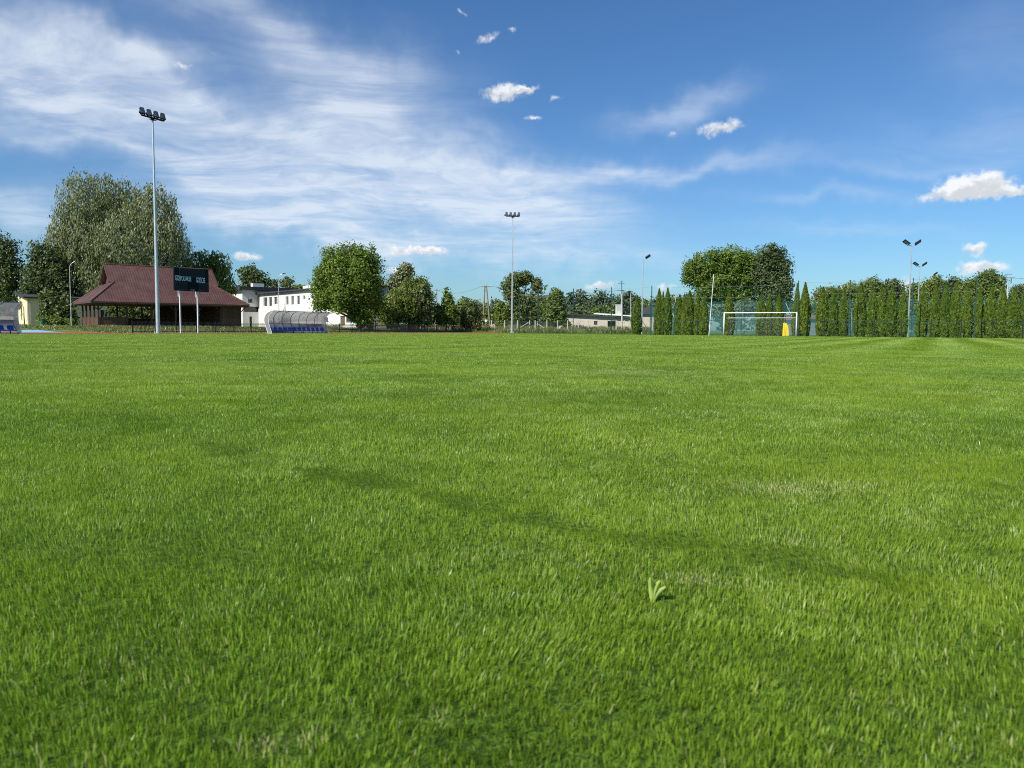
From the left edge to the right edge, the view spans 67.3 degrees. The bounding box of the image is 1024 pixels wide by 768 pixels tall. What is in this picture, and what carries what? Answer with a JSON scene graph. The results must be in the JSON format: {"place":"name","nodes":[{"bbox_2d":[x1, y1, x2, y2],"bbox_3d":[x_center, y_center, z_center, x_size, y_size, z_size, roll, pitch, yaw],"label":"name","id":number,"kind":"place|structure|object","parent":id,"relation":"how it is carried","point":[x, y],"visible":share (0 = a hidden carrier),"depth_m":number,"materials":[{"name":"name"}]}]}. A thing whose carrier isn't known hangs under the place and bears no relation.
{"place":"outdoors","nodes":[
{"label":"outdoors","id":0,"kind":"place"},
{"bbox_2d":[22,332,104,332],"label":"running track","id":1,"kind":"structure","parent":0,"point":[63,332],"depth_m":65.85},
{"bbox_2d":[0,332,500,333],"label":"running track","id":2,"kind":"structure","parent":0,"point":[393,332],"depth_m":104.81,"materials":[{"name":"red"}]},
{"bbox_2d":[139,107,165,333],"bbox_3d":[-29.421,-13.251,63.219,0.640,18.191,2.447,3,5,29],"label":"floodlight mast","id":3,"kind":"object","parent":2,"relation":"on","point":[156,117],"visible":0.96,"depth_m":63.28,"materials":[{"name":"metal"}]},
{"bbox_2d":[173,267,208,333],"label":"scoreboard","id":4,"kind":"object","parent":2,"relation":"on","point":[196,281],"visible":1,"depth_m":66.13,"materials":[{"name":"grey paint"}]},
{"bbox_2d":[504,212,519,332],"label":"floodlight mast","id":5,"kind":"object","parent":2,"relation":"on","point":[514,215],"visible":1,"depth_m":116.50,"materials":[{"name":"metal"}]},
{"bbox_2d":[228,283,296,326],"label":"building","id":6,"kind":"structure","parent":0,"point":[250,314],"depth_m":146.54,"materials":[{"name":"white paint"}]},
{"bbox_2d":[0,326,1023,767],"bbox_3d":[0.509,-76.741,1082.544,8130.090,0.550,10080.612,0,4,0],"label":"ground","id":7,"kind":"structure","parent":0,"point":[472,718],"depth_m":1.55,"materials":[{"name":"green plant"}]},
{"bbox_2d":[0,302,22,333],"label":"dugout","id":8,"kind":"object","parent":7,"relation":"on","point":[9,321],"visible":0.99,"depth_m":53.39,"materials":[{"name":"grey"}]},
{"bbox_2d":[0,229,26,301],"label":"maple","id":9,"kind":"object","parent":7,"relation":"on","point":[8,284],"visible":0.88,"depth_m":124.19,"materials":[{"name":"green plant"}]},
{"bbox_2d":[11,239,84,315],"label":"maple","id":10,"kind":"object","parent":7,"relation":"on","point":[45,271],"visible":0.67,"depth_m":115.92,"materials":[{"name":"green plant"}]},
{"bbox_2d":[35,315,77,325],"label":"bush","id":11,"kind":"object","parent":7,"relation":"on","point":[50,320],"visible":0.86,"depth_m":96.33,"materials":[{"name":"green plant"}]},
{"bbox_2d":[35,288,79,325],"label":"bush","id":12,"kind":"object","parent":7,"relation":"on","point":[54,305],"visible":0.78,"depth_m":101.75,"materials":[{"name":"green plant"}]},
{"bbox_2d":[14,292,107,325],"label":"outbuilding","id":13,"kind":"structure","parent":7,"relation":"on","point":[30,304],"depth_m":114.06,"materials":[{"name":"beige paint"}]},
{"bbox_2d":[38,167,197,296],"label":"willow","id":14,"kind":"object","parent":7,"relation":"on","point":[121,224],"visible":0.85,"depth_m":118.18,"materials":[{"name":"green plant"}]},
{"bbox_2d":[103,306,140,318],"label":"bush","id":15,"kind":"object","parent":7,"relation":"on","point":[133,312],"visible":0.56,"depth_m":110.82,"materials":[{"name":"green plant"}]},
{"bbox_2d":[135,307,155,318],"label":"bush","id":16,"kind":"object","parent":7,"relation":"on","point":[146,313],"visible":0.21,"depth_m":114.67,"materials":[{"name":"green plant"}]},
{"bbox_2d":[73,263,249,326],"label":"pavilion","id":17,"kind":"structure","parent":7,"relation":"on","point":[126,285],"depth_m":96.90,"materials":[{"name":"red tile"}]},
{"bbox_2d":[181,248,237,295],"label":"willow","id":18,"kind":"object","parent":7,"relation":"on","point":[221,270],"visible":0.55,"depth_m":126.11,"materials":[{"name":"green plant"}]},
{"bbox_2d":[235,262,272,286],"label":"tree","id":19,"kind":"object","parent":7,"relation":"on","point":[250,275],"visible":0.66,"depth_m":175.69,"materials":[{"name":"green plant"}]},
{"bbox_2d":[279,276,294,287],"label":"tree","id":20,"kind":"object","parent":7,"relation":"on","point":[287,282],"visible":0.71,"depth_m":257.31,"materials":[{"name":"green plant"}]},
{"bbox_2d":[264,310,329,332],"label":"dugout","id":21,"kind":"object","parent":7,"relation":"on","point":[292,322],"visible":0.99,"depth_m":77.07,"materials":[{"name":"grey"}]},
{"bbox_2d":[132,321,461,332],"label":"railing fence","id":22,"kind":"object","parent":7,"relation":"on","point":[232,327],"visible":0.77,"depth_m":82.84,"materials":[{"name":"metal"}]},
{"bbox_2d":[255,285,389,328],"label":"clubhouse","id":23,"kind":"structure","parent":7,"relation":"on","point":[294,300],"depth_m":134.31,"materials":[{"name":"white paint"}]},
{"bbox_2d":[20,322,652,333],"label":"weeds","id":24,"kind":"object","parent":7,"relation":"on","point":[524,329],"visible":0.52,"depth_m":110.80,"materials":[{"name":"green plant"}]},
{"bbox_2d":[307,239,391,330],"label":"ash tree","id":25,"kind":"object","parent":7,"relation":"on","point":[348,282],"visible":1,"depth_m":103.53,"materials":[{"name":"green plant"}]},
{"bbox_2d":[382,261,415,323],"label":"tree","id":26,"kind":"object","parent":7,"relation":"on","point":[400,275],"visible":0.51,"depth_m":136.13,"materials":[{"name":"green plant"}]},
{"bbox_2d":[376,274,436,330],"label":"tree","id":27,"kind":"object","parent":7,"relation":"on","point":[403,304],"visible":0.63,"depth_m":114.37,"materials":[{"name":"green plant"}]},
{"bbox_2d":[414,284,435,331],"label":"tree","id":28,"kind":"object","parent":7,"relation":"on","point":[425,307],"visible":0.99,"depth_m":111.81,"materials":[{"name":"green plant"}]},
{"bbox_2d":[431,287,460,329],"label":"tree","id":29,"kind":"object","parent":7,"relation":"on","point":[446,312],"visible":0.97,"depth_m":116.89,"materials":[{"name":"green plant"}]},
{"bbox_2d":[454,296,470,325],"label":"bush","id":30,"kind":"object","parent":7,"relation":"on","point":[459,305],"visible":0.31,"depth_m":124.61,"materials":[{"name":"green plant"}]},
{"bbox_2d":[9,265,928,332],"bbox_3d":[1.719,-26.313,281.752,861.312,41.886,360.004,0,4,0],"label":"woods","id":31,"kind":"object","parent":7,"relation":"on","point":[752,317],"depth_m":350.93,"materials":[{"name":"green plant"}]},
{"bbox_2d":[457,299,484,330],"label":"bush","id":32,"kind":"object","parent":7,"relation":"on","point":[471,315],"visible":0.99,"depth_m":119.86,"materials":[{"name":"green plant"}]},
{"bbox_2d":[479,302,493,325],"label":"tree","id":33,"kind":"object","parent":7,"relation":"on","point":[486,315],"visible":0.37,"depth_m":188.45,"materials":[{"name":"green plant"}]},
{"bbox_2d":[482,285,490,325],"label":"power pole","id":34,"kind":"object","parent":7,"relation":"on","point":[484,286],"visible":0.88,"depth_m":134.28,"materials":[{"name":"white paint"}]},
{"bbox_2d":[489,296,501,326],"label":"tree","id":35,"kind":"object","parent":7,"relation":"on","point":[492,307],"visible":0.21,"depth_m":218.38,"materials":[{"name":"green plant"}]},
{"bbox_2d":[492,300,510,326],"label":"tree","id":36,"kind":"object","parent":7,"relation":"on","point":[499,317],"visible":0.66,"depth_m":198.54,"materials":[{"name":"green plant"}]},
{"bbox_2d":[388,320,629,330],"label":"wire fence","id":37,"kind":"object","parent":7,"relation":"on","point":[589,324],"visible":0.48,"depth_m":125.81,"materials":[{"name":"metal"}]},
{"bbox_2d":[498,270,544,326],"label":"tree","id":38,"kind":"object","parent":7,"relation":"on","point":[522,279],"visible":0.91,"depth_m":138.37,"materials":[{"name":"green plant"}]},
{"bbox_2d":[539,287,571,327],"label":"tree","id":39,"kind":"object","parent":7,"relation":"on","point":[552,314],"visible":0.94,"depth_m":134.63,"materials":[{"name":"green plant"}]},
{"bbox_2d":[563,292,582,311],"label":"tree","id":40,"kind":"object","parent":7,"relation":"on","point":[570,299],"visible":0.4,"depth_m":327.28,"materials":[{"name":"green plant"}]},
{"bbox_2d":[566,302,585,315],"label":"tree","id":41,"kind":"object","parent":7,"relation":"on","point":[577,310],"visible":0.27,"depth_m":208.62,"materials":[{"name":"green plant"}]},
{"bbox_2d":[574,289,587,309],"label":"tree","id":42,"kind":"object","parent":7,"relation":"on","point":[582,296],"visible":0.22,"depth_m":336.99,"materials":[{"name":"green plant"}]},
{"bbox_2d":[581,292,594,309],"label":"tree","id":43,"kind":"object","parent":7,"relation":"on","point":[587,300],"visible":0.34,"depth_m":327.30,"materials":[{"name":"green plant"}]},
{"bbox_2d":[588,305,605,316],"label":"tree","id":44,"kind":"object","parent":7,"relation":"on","point":[597,308],"visible":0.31,"depth_m":198.57,"materials":[{"name":"green plant"}]},
{"bbox_2d":[586,288,608,311],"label":"tree","id":45,"kind":"object","parent":7,"relation":"on","point":[600,298],"visible":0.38,"depth_m":317.71,"materials":[{"name":"green plant"}]},
{"bbox_2d":[566,313,630,326],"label":"farm shed","id":46,"kind":"structure","parent":7,"relation":"on","point":[583,319],"depth_m":140.60,"materials":[{"name":"beige paint"}]},
{"bbox_2d":[598,291,616,312],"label":"tree","id":47,"kind":"object","parent":7,"relation":"on","point":[607,301],"visible":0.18,"depth_m":297.62,"materials":[{"name":"green plant"}]},
{"bbox_2d":[601,301,617,317],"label":"tree","id":48,"kind":"object","parent":7,"relation":"on","point":[609,310],"visible":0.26,"depth_m":188.49,"materials":[{"name":"green plant"}]},
{"bbox_2d":[610,295,629,316],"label":"tree","id":49,"kind":"object","parent":7,"relation":"on","point":[625,311],"visible":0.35,"depth_m":287.34,"materials":[{"name":"green plant"}]},
{"bbox_2d":[627,292,641,316],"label":"tree","id":50,"kind":"object","parent":7,"relation":"on","point":[633,297],"visible":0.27,"depth_m":297.60,"materials":[{"name":"green plant"}]},
{"bbox_2d":[630,296,641,334],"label":"thuja","id":51,"kind":"object","parent":7,"relation":"on","point":[635,323],"visible":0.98,"depth_m":93.71,"materials":[{"name":"green plant"}]},
{"bbox_2d":[641,307,654,330],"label":"barn","id":52,"kind":"structure","parent":7,"relation":"on","point":[646,320],"depth_m":147.54,"materials":[{"name":"beige paint"}]},
{"bbox_2d":[653,288,661,334],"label":"thuja","id":53,"kind":"object","parent":7,"relation":"on","point":[657,312],"visible":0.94,"depth_m":92.51,"materials":[{"name":"green plant"}]},
{"bbox_2d":[648,577,666,601],"bbox_3d":[0.300,0.424,1.584,0.038,0.054,0.019,0,4,0],"label":"plantain weed","id":54,"kind":"object","parent":7,"relation":"on","point":[655,592],"visible":0.99,"depth_m":1.59,"materials":[{"name":"green plant"}]},
{"bbox_2d":[662,287,672,334],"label":"thuja","id":55,"kind":"object","parent":7,"relation":"on","point":[667,325],"visible":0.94,"depth_m":91.89,"materials":[{"name":"green plant"}]},
{"bbox_2d":[671,294,681,330],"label":"tree","id":56,"kind":"object","parent":7,"relation":"on","point":[673,305],"visible":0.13,"depth_m":148.28,"materials":[{"name":"green plant"}]},
{"bbox_2d":[674,294,681,334],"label":"thuja","id":57,"kind":"object","parent":7,"relation":"on","point":[677,315],"visible":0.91,"depth_m":91.28,"materials":[{"name":"green plant"}]},
{"bbox_2d":[680,293,685,334],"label":"thuja","id":58,"kind":"object","parent":7,"relation":"on","point":[683,314],"visible":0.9,"depth_m":90.84,"materials":[{"name":"green plant"}]},
{"bbox_2d":[684,290,693,334],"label":"thuja","id":59,"kind":"object","parent":7,"relation":"on","point":[689,308],"visible":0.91,"depth_m":90.49,"materials":[{"name":"green plant"}]},
{"bbox_2d":[692,293,700,334],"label":"thuja","id":60,"kind":"object","parent":7,"relation":"on","point":[697,305],"visible":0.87,"depth_m":90.27,"materials":[{"name":"green plant"}]},
{"bbox_2d":[698,294,708,334],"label":"thuja","id":61,"kind":"object","parent":7,"relation":"on","point":[703,313],"visible":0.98,"depth_m":89.54,"materials":[{"name":"green plant"}]},
{"bbox_2d":[679,243,763,332],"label":"tree","id":62,"kind":"object","parent":7,"relation":"on","point":[698,271],"visible":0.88,"depth_m":125.44,"materials":[{"name":"green plant"}]},
{"bbox_2d":[722,291,735,335],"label":"thuja","id":63,"kind":"object","parent":7,"relation":"on","point":[729,307],"visible":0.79,"depth_m":88.37,"materials":[{"name":"green plant"}]},
{"bbox_2d":[709,298,755,334],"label":"bush","id":64,"kind":"object","parent":7,"relation":"on","point":[717,307],"visible":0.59,"depth_m":103.10,"materials":[{"name":"green plant"}]},
{"bbox_2d":[755,294,766,335],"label":"thuja","id":65,"kind":"object","parent":7,"relation":"on","point":[760,306],"visible":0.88,"depth_m":86.46,"materials":[{"name":"green plant"}]},
{"bbox_2d":[723,312,798,335],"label":"football goal","id":66,"kind":"object","parent":7,"relation":"on","point":[756,324],"visible":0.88,"depth_m":80.59,"materials":[{"name":"white paint"}]},
{"bbox_2d":[764,295,773,335],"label":"thuja","id":67,"kind":"object","parent":7,"relation":"on","point":[768,307],"visible":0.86,"depth_m":86.33,"materials":[{"name":"green plant"}]},
{"bbox_2d":[519,276,1023,337],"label":"ball stop net","id":68,"kind":"object","parent":7,"relation":"on","point":[741,318],"visible":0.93,"depth_m":83.57,"materials":[{"name":"fabric"}]},
{"bbox_2d":[748,242,795,314],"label":"tree","id":69,"kind":"object","parent":7,"relation":"on","point":[773,269],"visible":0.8,"depth_m":123.88,"materials":[{"name":"green plant"}]},
{"bbox_2d":[772,294,783,335],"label":"thuja","id":70,"kind":"object","parent":7,"relation":"on","point":[778,307],"visible":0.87,"depth_m":85.82,"materials":[{"name":"green plant"}]},
{"bbox_2d":[791,283,800,335],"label":"thuja","id":71,"kind":"object","parent":7,"relation":"on","point":[794,308],"visible":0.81,"depth_m":84.77,"materials":[{"name":"green plant"}]},
{"bbox_2d":[798,282,811,335],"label":"thuja","id":72,"kind":"object","parent":7,"relation":"on","point":[805,326],"visible":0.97,"depth_m":84.42,"materials":[{"name":"green plant"}]},
{"bbox_2d":[815,286,828,335],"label":"thuja","id":73,"kind":"object","parent":7,"relation":"on","point":[821,308],"visible":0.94,"depth_m":83.18,"materials":[{"name":"green plant"}]},
{"bbox_2d":[811,283,842,334],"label":"tree","id":74,"kind":"object","parent":7,"relation":"on","point":[816,293],"visible":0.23,"depth_m":126.68,"materials":[{"name":"green plant"}]},
{"bbox_2d":[827,288,838,336],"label":"thuja","id":75,"kind":"object","parent":7,"relation":"on","point":[833,307],"visible":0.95,"depth_m":82.75,"materials":[{"name":"green plant"}]},
{"bbox_2d":[650,298,1020,337],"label":"court fence","id":76,"kind":"object","parent":7,"relation":"on","point":[851,303],"visible":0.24,"depth_m":92.02,"materials":[{"name":"metal"}]},
{"bbox_2d":[654,319,1023,337],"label":"fence","id":77,"kind":"object","parent":7,"relation":"on","point":[824,320],"visible":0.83,"depth_m":81.06,"materials":[{"name":"grey metal"}]},
{"bbox_2d":[837,289,848,336],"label":"thuja","id":78,"kind":"object","parent":7,"relation":"on","point":[843,312],"visible":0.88,"depth_m":82.42,"materials":[{"name":"green plant"}]},
{"bbox_2d":[836,280,863,334],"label":"tree","id":79,"kind":"object","parent":7,"relation":"on","point":[847,287],"visible":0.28,"depth_m":138.24,"materials":[{"name":"green plant"}]},
{"bbox_2d":[852,282,866,336],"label":"thuja","id":80,"kind":"object","parent":7,"relation":"on","point":[859,311],"visible":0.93,"depth_m":81.55,"materials":[{"name":"green plant"}]},
{"bbox_2d":[853,274,888,304],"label":"tree","id":81,"kind":"object","parent":7,"relation":"on","point":[869,282],"visible":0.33,"depth_m":130.48,"materials":[{"name":"green plant"}]},
{"bbox_2d":[865,284,877,336],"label":"thuja","id":82,"kind":"object","parent":7,"relation":"on","point":[872,303],"visible":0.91,"depth_m":81.00,"materials":[{"name":"green plant"}]},
{"bbox_2d":[875,285,886,336],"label":"thuja","id":83,"kind":"object","parent":7,"relation":"on","point":[881,308],"visible":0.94,"depth_m":80.65,"materials":[{"name":"green plant"}]},
{"bbox_2d":[885,285,898,336],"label":"thuja","id":84,"kind":"object","parent":7,"relation":"on","point":[892,307],"visible":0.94,"depth_m":80.32,"materials":[{"name":"green plant"}]},
{"bbox_2d":[883,278,906,316],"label":"tree","id":85,"kind":"object","parent":7,"relation":"on","point":[894,282],"visible":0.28,"depth_m":134.10,"materials":[{"name":"green plant"}]},
{"bbox_2d":[897,285,908,336],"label":"thuja","id":86,"kind":"object","parent":7,"relation":"on","point":[902,310],"visible":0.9,"depth_m":79.75,"materials":[{"name":"green plant"}]},
{"bbox_2d":[902,239,920,336],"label":"court light","id":87,"kind":"object","parent":7,"relation":"on","point":[906,242],"visible":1,"depth_m":89.23,"materials":[{"name":"metal"}]},
{"bbox_2d":[901,282,929,334],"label":"tree","id":88,"kind":"object","parent":7,"relation":"on","point":[916,286],"visible":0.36,"depth_m":128.56,"materials":[{"name":"green plant"}]},
{"bbox_2d":[915,283,928,336],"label":"thuja","id":89,"kind":"object","parent":7,"relation":"on","point":[922,307],"visible":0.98,"depth_m":79.01,"materials":[{"name":"green plant"}]},
{"bbox_2d":[920,274,944,322],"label":"tree","id":90,"kind":"object","parent":7,"relation":"on","point":[932,281],"visible":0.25,"depth_m":132.47,"materials":[{"name":"green plant"}]},
{"bbox_2d":[928,282,939,337],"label":"thuja","id":91,"kind":"object","parent":7,"relation":"on","point":[934,311],"visible":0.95,"depth_m":78.33,"materials":[{"name":"green plant"}]},
{"bbox_2d":[938,280,950,337],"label":"thuja","id":92,"kind":"object","parent":7,"relation":"on","point":[946,302],"visible":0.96,"depth_m":77.84,"materials":[{"name":"green plant"}]},
{"bbox_2d":[937,274,962,302],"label":"tree","id":93,"kind":"object","parent":7,"relation":"on","point":[950,285],"visible":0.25,"depth_m":128.45,"materials":[{"name":"green plant"}]},
{"bbox_2d":[948,281,960,337],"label":"thuja","id":94,"kind":"object","parent":7,"relation":"on","point":[955,309],"visible":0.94,"depth_m":77.44,"materials":[{"name":"green plant"}]},
{"bbox_2d":[958,284,973,337],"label":"thuja","id":95,"kind":"object","parent":7,"relation":"on","point":[967,303],"visible":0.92,"depth_m":76.69,"materials":[{"name":"green plant"}]},
{"bbox_2d":[958,277,983,310],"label":"tree","id":96,"kind":"object","parent":7,"relation":"on","point":[963,285],"visible":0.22,"depth_m":126.68,"materials":[{"name":"green plant"}]},
{"bbox_2d":[972,286,984,337],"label":"thuja","id":97,"kind":"object","parent":7,"relation":"on","point":[979,312],"visible":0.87,"depth_m":76.44,"materials":[{"name":"green plant"}]},
{"bbox_2d":[969,268,1009,308],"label":"tree","id":98,"kind":"object","parent":7,"relation":"on","point":[986,277],"visible":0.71,"depth_m":124.25,"materials":[{"name":"green plant"}]},
{"bbox_2d":[984,285,996,337],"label":"thuja","id":99,"kind":"object","parent":7,"relation":"on","point":[991,307],"visible":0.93,"depth_m":76.12,"materials":[{"name":"green plant"}]},
{"bbox_2d":[994,285,1007,337],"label":"thuja","id":100,"kind":"object","parent":7,"relation":"on","point":[1002,306],"visible":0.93,"depth_m":75.56,"materials":[{"name":"green plant"}]},
{"bbox_2d":[1005,288,1019,337],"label":"thuja","id":101,"kind":"object","parent":7,"relation":"on","point":[1011,326],"visible":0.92,"depth_m":74.87,"materials":[{"name":"green plant"}]},
{"bbox_2d":[1006,283,1023,304],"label":"tree","id":102,"kind":"object","parent":7,"relation":"on","point":[1019,291],"visible":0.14,"depth_m":124.70,"materials":[{"name":"green plant"}]},
{"bbox_2d":[1018,290,1023,337],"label":"thuja","id":103,"kind":"object","parent":7,"relation":"on","point":[1021,309],"visible":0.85,"depth_m":74.50,"materials":[{"name":"green plant"}]},
{"bbox_2d":[0,0,1023,331],"label":"sky","id":104,"kind":"structure","parent":0,"point":[619,133],"materials":[{"name":"blue"}]},
{"bbox_2d":[784,315,791,334],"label":"garden shed","id":105,"kind":"structure","parent":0,"point":[789,323],"depth_m":105.73,"materials":[{"name":"tile"}]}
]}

